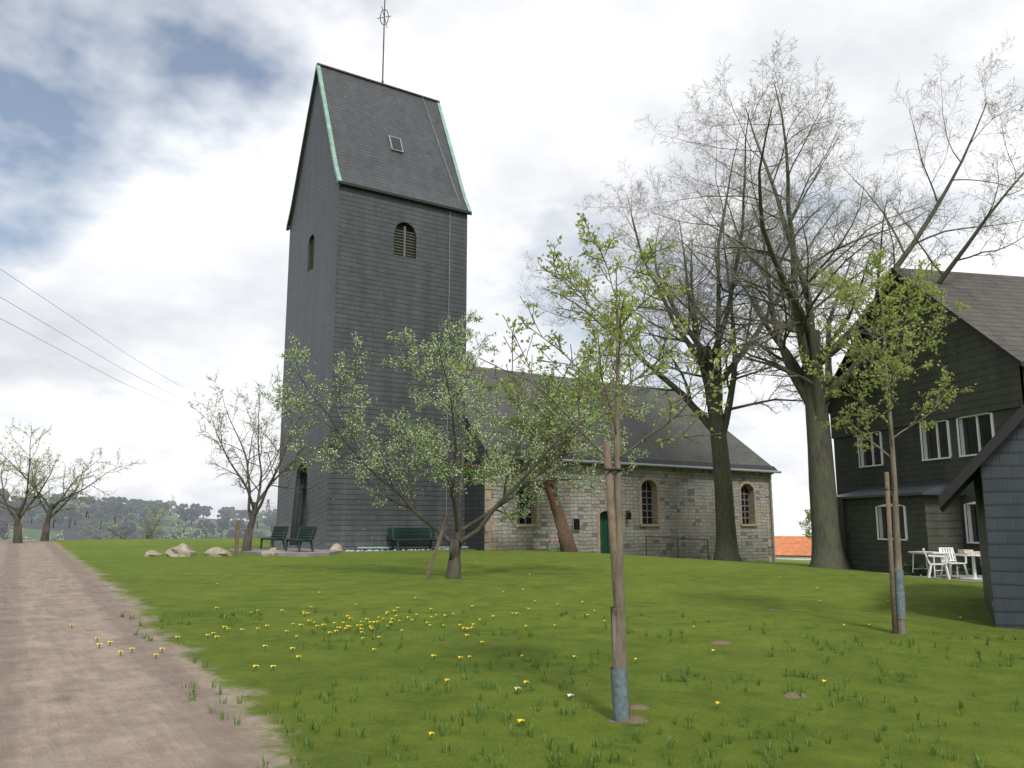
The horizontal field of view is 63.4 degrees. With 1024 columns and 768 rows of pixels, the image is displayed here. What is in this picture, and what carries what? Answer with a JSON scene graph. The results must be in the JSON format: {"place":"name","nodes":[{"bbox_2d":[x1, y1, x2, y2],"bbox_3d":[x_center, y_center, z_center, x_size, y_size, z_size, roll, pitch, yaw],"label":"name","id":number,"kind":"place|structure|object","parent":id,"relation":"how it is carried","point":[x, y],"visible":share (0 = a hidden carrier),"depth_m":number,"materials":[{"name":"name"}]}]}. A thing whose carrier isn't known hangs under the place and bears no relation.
{"place":"outdoors","nodes":[
{"label":"outdoors","id":0,"kind":"place"},
{"bbox_2d":[0,510,1023,767],"bbox_3d":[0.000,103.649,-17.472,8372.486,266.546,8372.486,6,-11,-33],"label":"ground","id":1,"kind":"structure","parent":0,"point":[80,692],"depth_m":9.39,"materials":[{"name":"green plant"}]},
{"bbox_2d":[0,504,5,521],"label":"tree","id":2,"kind":"object","parent":1,"relation":"on","point":[2,510],"visible":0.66,"depth_m":572.55,"materials":[{"name":"grey plant"}]},
{"bbox_2d":[0,517,13,539],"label":"tree","id":3,"kind":"object","parent":1,"relation":"on","point":[3,527],"visible":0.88,"depth_m":488.92,"materials":[{"name":"grey plant"}]},
{"bbox_2d":[0,493,16,500],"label":"tree","id":4,"kind":"object","parent":1,"relation":"on","point":[7,494],"visible":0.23,"depth_m":693.76,"materials":[{"name":"grey plant"}]},
{"bbox_2d":[0,502,19,525],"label":"tree","id":5,"kind":"object","parent":1,"relation":"on","point":[6,514],"visible":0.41,"depth_m":590.09,"materials":[{"name":"grey plant"}]},
{"bbox_2d":[14,497,37,515],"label":"tree","id":6,"kind":"object","parent":1,"relation":"on","point":[19,502],"visible":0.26,"depth_m":689.01,"materials":[{"name":"grey plant"}]},
{"bbox_2d":[21,508,42,522],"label":"tree","id":7,"kind":"object","parent":1,"relation":"on","point":[31,512],"visible":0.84,"depth_m":642.97,"materials":[{"name":"green plant"}]},
{"bbox_2d":[5,524,62,539],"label":"bushes","id":8,"kind":"object","parent":1,"relation":"on","point":[24,534],"depth_m":73.23,"materials":[{"name":"green plant"}]},
{"bbox_2d":[27,494,46,507],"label":"tree","id":9,"kind":"object","parent":1,"relation":"on","point":[36,503],"visible":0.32,"depth_m":709.96,"materials":[{"name":"grey plant"}]},
{"bbox_2d":[0,417,76,542],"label":"old fruit tree","id":10,"kind":"object","parent":1,"relation":"on","point":[17,530],"depth_m":40.27,"materials":[{"name":"plant"}]},
{"bbox_2d":[36,503,66,527],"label":"tree","id":11,"kind":"object","parent":1,"relation":"on","point":[58,515],"visible":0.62,"depth_m":624.41,"materials":[{"name":"grey plant"}]},
{"bbox_2d":[48,493,66,505],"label":"tree","id":12,"kind":"object","parent":1,"relation":"on","point":[54,495],"visible":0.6,"depth_m":816.64,"materials":[{"name":"green plant"}]},
{"bbox_2d":[55,508,81,528],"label":"tree","id":13,"kind":"object","parent":1,"relation":"on","point":[75,517],"visible":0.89,"depth_m":632.96,"materials":[{"name":"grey plant"}]},
{"bbox_2d":[62,492,77,502],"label":"tree","id":14,"kind":"object","parent":1,"relation":"on","point":[76,494],"visible":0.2,"depth_m":832.92,"materials":[{"name":"green plant"}]},
{"bbox_2d":[0,425,146,540],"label":"old fruit tree","id":15,"kind":"object","parent":1,"relation":"on","point":[46,526],"depth_m":44.95,"materials":[{"name":"plant"}]},
{"bbox_2d":[64,501,90,524],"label":"tree","id":16,"kind":"object","parent":1,"relation":"on","point":[71,504],"visible":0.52,"depth_m":662.28,"materials":[{"name":"green plant"}]},
{"bbox_2d":[78,496,95,516],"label":"tree","id":17,"kind":"object","parent":1,"relation":"on","point":[89,498],"visible":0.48,"depth_m":746.13,"materials":[{"name":"green plant"}]},
{"bbox_2d":[83,505,96,517],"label":"tree","id":18,"kind":"object","parent":1,"relation":"on","point":[91,510],"visible":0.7,"depth_m":737.43,"materials":[{"name":"grey plant"}]},
{"bbox_2d":[88,510,110,528],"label":"tree","id":19,"kind":"object","parent":1,"relation":"on","point":[105,518],"visible":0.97,"depth_m":648.05,"materials":[{"name":"green plant"}]},
{"bbox_2d":[96,497,110,506],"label":"tree","id":20,"kind":"object","parent":1,"relation":"on","point":[104,499],"visible":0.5,"depth_m":923.03,"materials":[{"name":"grey plant"}]},
{"bbox_2d":[107,501,122,523],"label":"tree","id":21,"kind":"object","parent":1,"relation":"on","point":[113,508],"visible":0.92,"depth_m":702.73,"materials":[{"name":"green plant"}]},
{"bbox_2d":[107,496,123,502],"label":"tree","id":22,"kind":"object","parent":1,"relation":"on","point":[120,499],"visible":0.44,"depth_m":880.79,"materials":[{"name":"green plant"}]},
{"bbox_2d":[112,528,132,538],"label":"tree","id":23,"kind":"object","parent":1,"relation":"on","point":[128,534],"visible":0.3,"depth_m":536.47,"materials":[{"name":"green plant"}]},
{"bbox_2d":[108,522,138,538],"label":"tree","id":24,"kind":"object","parent":1,"relation":"on","point":[132,528],"visible":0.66,"depth_m":535.18,"materials":[{"name":"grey plant"}]},
{"bbox_2d":[73,496,174,539],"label":"bushes","id":25,"kind":"object","parent":1,"relation":"on","point":[162,510],"depth_m":67.48,"materials":[{"name":"green plant"}]},
{"bbox_2d":[118,504,135,521],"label":"tree","id":26,"kind":"object","parent":1,"relation":"on","point":[124,510],"visible":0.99,"depth_m":706.98,"materials":[{"name":"green plant"}]},
{"bbox_2d":[0,270,269,523],"bbox_3d":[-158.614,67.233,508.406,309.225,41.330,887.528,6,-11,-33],"label":"power lines","id":27,"kind":"object","parent":1,"relation":"on","point":[111,362],"visible":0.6,"depth_m":122.08,"materials":[{"name":"grey metal"}]},
{"bbox_2d":[132,499,142,510],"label":"tree","id":28,"kind":"object","parent":1,"relation":"on","point":[136,502],"visible":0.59,"depth_m":903.31,"materials":[{"name":"grey plant"}]},
{"bbox_2d":[137,512,151,522],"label":"tree","id":29,"kind":"object","parent":1,"relation":"on","point":[142,514],"visible":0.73,"depth_m":709.68,"materials":[{"name":"grey plant"}]},
{"bbox_2d":[140,503,158,518],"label":"tree","id":30,"kind":"object","parent":1,"relation":"on","point":[152,506],"visible":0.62,"depth_m":742.65,"materials":[{"name":"green plant"}]},
{"bbox_2d":[139,519,163,538],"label":"tree","id":31,"kind":"object","parent":1,"relation":"on","point":[160,530],"visible":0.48,"depth_m":608.07,"materials":[{"name":"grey plant"}]},
{"bbox_2d":[145,499,164,512],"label":"tree","id":32,"kind":"object","parent":1,"relation":"on","point":[160,502],"visible":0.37,"depth_m":849.01,"materials":[{"name":"green plant"}]},
{"bbox_2d":[157,502,169,514],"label":"tree","id":33,"kind":"object","parent":1,"relation":"on","point":[164,505],"visible":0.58,"depth_m":871.02,"materials":[{"name":"grey plant"}]},
{"bbox_2d":[167,500,176,515],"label":"tree","id":34,"kind":"object","parent":1,"relation":"on","point":[171,506],"visible":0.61,"depth_m":997.49,"materials":[{"name":"grey plant"}]},
{"bbox_2d":[163,533,186,538],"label":"wood tree","id":35,"kind":"object","parent":1,"relation":"on","point":[174,535],"visible":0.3,"depth_m":551.08,"materials":[{"name":"grey plant"}]},
{"bbox_2d":[164,519,189,534],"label":"tree","id":36,"kind":"object","parent":1,"relation":"on","point":[182,526],"visible":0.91,"depth_m":621.87,"materials":[{"name":"green plant"}]},
{"bbox_2d":[175,503,187,512],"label":"tree","id":37,"kind":"object","parent":1,"relation":"on","point":[181,506],"visible":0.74,"depth_m":934.08,"materials":[{"name":"grey plant"}]},
{"bbox_2d":[175,508,195,521],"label":"tree","id":38,"kind":"object","parent":1,"relation":"on","point":[183,514],"visible":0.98,"depth_m":757.31,"materials":[{"name":"grey plant"}]},
{"bbox_2d":[159,521,216,538],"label":"bush","id":39,"kind":"object","parent":1,"relation":"on","point":[191,533],"depth_m":79.49,"materials":[{"name":"green plant"}]},
{"bbox_2d":[183,509,199,524],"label":"tree","id":40,"kind":"object","parent":1,"relation":"on","point":[196,514],"visible":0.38,"depth_m":780.09,"materials":[{"name":"grey plant"}]},
{"bbox_2d":[190,503,202,512],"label":"tree","id":41,"kind":"object","parent":1,"relation":"on","point":[198,507],"visible":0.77,"depth_m":930.65,"materials":[{"name":"grey plant"}]},
{"bbox_2d":[193,519,215,538],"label":"tree","id":42,"kind":"object","parent":1,"relation":"on","point":[210,526],"visible":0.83,"depth_m":622.94,"materials":[{"name":"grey plant"}]},
{"bbox_2d":[197,525,215,535],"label":"tree","id":43,"kind":"object","parent":1,"relation":"on","point":[213,533],"visible":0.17,"depth_m":643.85,"materials":[{"name":"grey plant"}]},
{"bbox_2d":[201,505,212,515],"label":"tree","id":44,"kind":"object","parent":1,"relation":"on","point":[205,509],"visible":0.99,"depth_m":1007.68,"materials":[{"name":"grey plant"}]},
{"bbox_2d":[216,518,229,536],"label":"tree","id":45,"kind":"object","parent":1,"relation":"on","point":[223,523],"visible":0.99,"depth_m":668.68,"materials":[{"name":"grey plant"}]},
{"bbox_2d":[221,510,230,518],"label":"tree","id":46,"kind":"object","parent":1,"relation":"on","point":[225,513],"visible":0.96,"depth_m":899.46,"materials":[{"name":"grey plant"}]},
{"bbox_2d":[221,508,234,515],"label":"tree","id":47,"kind":"object","parent":1,"relation":"on","point":[232,513],"visible":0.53,"depth_m":938.45,"materials":[{"name":"grey plant"}]},
{"bbox_2d":[226,529,243,537],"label":"wood tree","id":48,"kind":"object","parent":1,"relation":"on","point":[231,533],"visible":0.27,"depth_m":558.50,"materials":[{"name":"grey plant"}]},
{"bbox_2d":[230,519,245,531],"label":"tree","id":49,"kind":"object","parent":1,"relation":"on","point":[242,525],"visible":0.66,"depth_m":662.03,"materials":[{"name":"green plant"}]},
{"bbox_2d":[234,510,245,519],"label":"tree","id":50,"kind":"object","parent":1,"relation":"on","point":[237,517],"visible":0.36,"depth_m":1059.50,"materials":[{"name":"grey plant"}]},
{"bbox_2d":[236,510,248,518],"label":"tree","id":51,"kind":"object","parent":1,"relation":"on","point":[244,514],"visible":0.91,"depth_m":960.62,"materials":[{"name":"grey plant"}]},
{"bbox_2d":[144,543,344,556],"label":"boulders","id":52,"kind":"object","parent":1,"relation":"on","point":[182,550],"visible":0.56,"depth_m":28.88,"materials":[{"name":"stone"}]},
{"bbox_2d":[252,531,265,537],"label":"wood tree","id":53,"kind":"object","parent":1,"relation":"on","point":[256,534],"visible":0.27,"depth_m":571.03,"materials":[{"name":"green plant"}]},
{"bbox_2d":[255,510,264,528],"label":"tree","id":54,"kind":"object","parent":1,"relation":"on","point":[259,516],"visible":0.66,"depth_m":797.72,"materials":[{"name":"green plant"}]},
{"bbox_2d":[263,515,276,530],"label":"tree","id":55,"kind":"object","parent":1,"relation":"on","point":[267,520],"visible":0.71,"depth_m":778.98,"materials":[{"name":"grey plant"}]},
{"bbox_2d":[267,521,275,532],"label":"tree","id":56,"kind":"object","parent":1,"relation":"on","point":[272,524],"visible":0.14,"depth_m":684.63,"materials":[{"name":"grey plant"}]},
{"bbox_2d":[267,509,276,515],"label":"distant tree","id":57,"kind":"object","parent":1,"relation":"on","point":[271,512],"visible":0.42,"depth_m":916.11,"materials":[{"name":"grey plant"}]},
{"bbox_2d":[187,365,360,550],"bbox_3d":[-9.682,3.215,33.125,6.982,7.914,6.249,6,-11,-33],"label":"tree","id":58,"kind":"object","parent":1,"relation":"on","point":[248,536],"depth_m":32.44,"materials":[{"name":"plant"}]},
{"bbox_2d":[234,512,449,578],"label":"wooden posts","id":59,"kind":"object","parent":1,"relation":"on","point":[430,564],"visible":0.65,"depth_m":19.84,"materials":[{"name":"brown wood"}]},
{"bbox_2d":[229,548,475,556],"bbox_3d":[-6.014,6.996,33.893,9.982,0.500,7.461,6,-11,-33],"label":"gravel area","id":60,"kind":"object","parent":1,"relation":"on","point":[303,552],"depth_m":30.93,"materials":[{"name":"grey gravel"}]},
{"bbox_2d":[259,526,437,551],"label":"park benches","id":61,"kind":"object","parent":60,"relation":"on","point":[398,534],"visible":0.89,"depth_m":34.07,"materials":[{"name":"green wood"}]},
{"bbox_2d":[346,548,448,551],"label":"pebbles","id":62,"kind":"object","parent":60,"relation":"on","point":[395,549],"visible":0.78,"depth_m":34.07,"materials":[{"name":"white gravel"}]},
{"bbox_2d":[258,310,659,578],"bbox_3d":[-1.086,1.395,20.258,9.109,7.578,7.041,-4,-10,20],"label":"blossom tree","id":63,"kind":"object","parent":1,"relation":"on","point":[442,402],"depth_m":19.96,"materials":[{"name":"green plant"}]},
{"bbox_2d":[409,360,603,551],"bbox_3d":[-0.324,3.057,34.635,8.403,9.013,5.968,2,-10,-10],"label":"cherry tree","id":64,"kind":"object","parent":1,"relation":"on","point":[566,539],"depth_m":34.44,"materials":[{"name":"green plant"}]},
{"bbox_2d":[70,561,962,739],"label":"dandelions","id":65,"kind":"object","parent":1,"relation":"on","point":[519,720],"visible":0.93,"depth_m":11.05,"materials":[{"name":"yellow plant"}]},
{"bbox_2d":[270,0,781,561],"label":"church","id":66,"kind":"structure","parent":1,"relation":"on","point":[380,212],"depth_m":37.63,"materials":[{"name":"stone"}]},
{"bbox_2d":[547,540,559,550],"bbox_3d":[1.917,7.168,36.764,0.880,0.507,0.393,6,-11,-33],"label":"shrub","id":67,"kind":"object","parent":1,"relation":"on","point":[554,545],"visible":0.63,"depth_m":36.72,"materials":[{"name":"green plant"}]},
{"bbox_2d":[442,212,740,722],"bbox_3d":[0.774,0.894,6.874,2.412,4.703,2.397,6,-11,-33],"label":"young tree","id":68,"kind":"object","parent":1,"relation":"on","point":[618,638],"depth_m":7.16,"materials":[{"name":"green plant"}]},
{"bbox_2d":[603,441,629,721],"bbox_3d":[0.894,1.772,6.968,0.232,2.604,0.171,2,-10,-13],"label":"tree stake","id":69,"kind":"object","parent":1,"relation":"on","point":[620,698],"visible":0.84,"depth_m":7.04,"materials":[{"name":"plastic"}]},
{"bbox_2d":[517,75,895,560],"bbox_3d":[9.734,-1.944,40.065,16.363,21.505,21.371,6,-11,-33],"label":"lime tree","id":70,"kind":"object","parent":1,"relation":"on","point":[726,547],"depth_m":37.79,"materials":[{"name":"plant"}]},
{"bbox_2d":[564,588,961,723],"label":"molehills","id":71,"kind":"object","parent":1,"relation":"on","point":[633,719],"depth_m":7.28,"materials":[{"name":"soil"}]},
{"bbox_2d":[774,536,811,559],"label":"building","id":72,"kind":"structure","parent":1,"relation":"on","point":[794,547],"depth_m":77.99,"materials":[{"name":"tile"}]},
{"bbox_2d":[635,29,1023,569],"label":"lime tree","id":73,"kind":"object","parent":1,"relation":"on","point":[828,550],"depth_m":31.28,"materials":[{"name":"plant"}]},
{"bbox_2d":[795,249,975,633],"bbox_3d":[5.547,1.067,12.537,2.915,6.163,3.018,6,-11,-33],"label":"young tree","id":74,"kind":"object","parent":1,"relation":"on","point":[861,297],"depth_m":12.57,"materials":[{"name":"green plant"}]},
{"bbox_2d":[883,472,905,633],"bbox_3d":[5.544,2.582,12.037,0.254,2.602,0.143,2,-10,-11],"label":"tree stake","id":75,"kind":"object","parent":1,"relation":"on","point":[897,595],"visible":0.91,"depth_m":11.96,"materials":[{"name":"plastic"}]},
{"bbox_2d":[828,267,1023,581],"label":"house","id":76,"kind":"structure","parent":1,"relation":"on","point":[982,347],"depth_m":28.72,"materials":[{"name":"wood"}]},
{"bbox_2d":[902,563,981,575],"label":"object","id":77,"kind":"object","parent":1,"relation":"on","point":[953,568],"depth_m":26.41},
{"bbox_2d":[908,548,982,580],"bbox_3d":[13.282,5.315,24.573,2.107,0.878,3.527,6,-11,-33],"label":"garden furniture","id":78,"kind":"object","parent":1,"relation":"on","point":[943,555],"visible":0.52,"depth_m":24.84,"materials":[{"name":"white plastic"}]},
{"bbox_2d":[939,404,1023,628],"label":"outbuilding","id":79,"kind":"structure","parent":1,"relation":"on","point":[993,469],"depth_m":12.80,"materials":[{"name":"wood"}]},
{"bbox_2d":[0,0,1023,535],"label":"sky","id":80,"kind":"structure","parent":0,"point":[150,150],"materials":[{"name":"white"}]},
{"bbox_2d":[799,509,811,540],"bbox_3d":[17.587,9.015,48.236,1.641,3.784,1.544,6,-11,-33],"label":"tree","id":81,"kind":"object","parent":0,"point":[808,518],"depth_m":48.26,"materials":[{"name":"green plant"}]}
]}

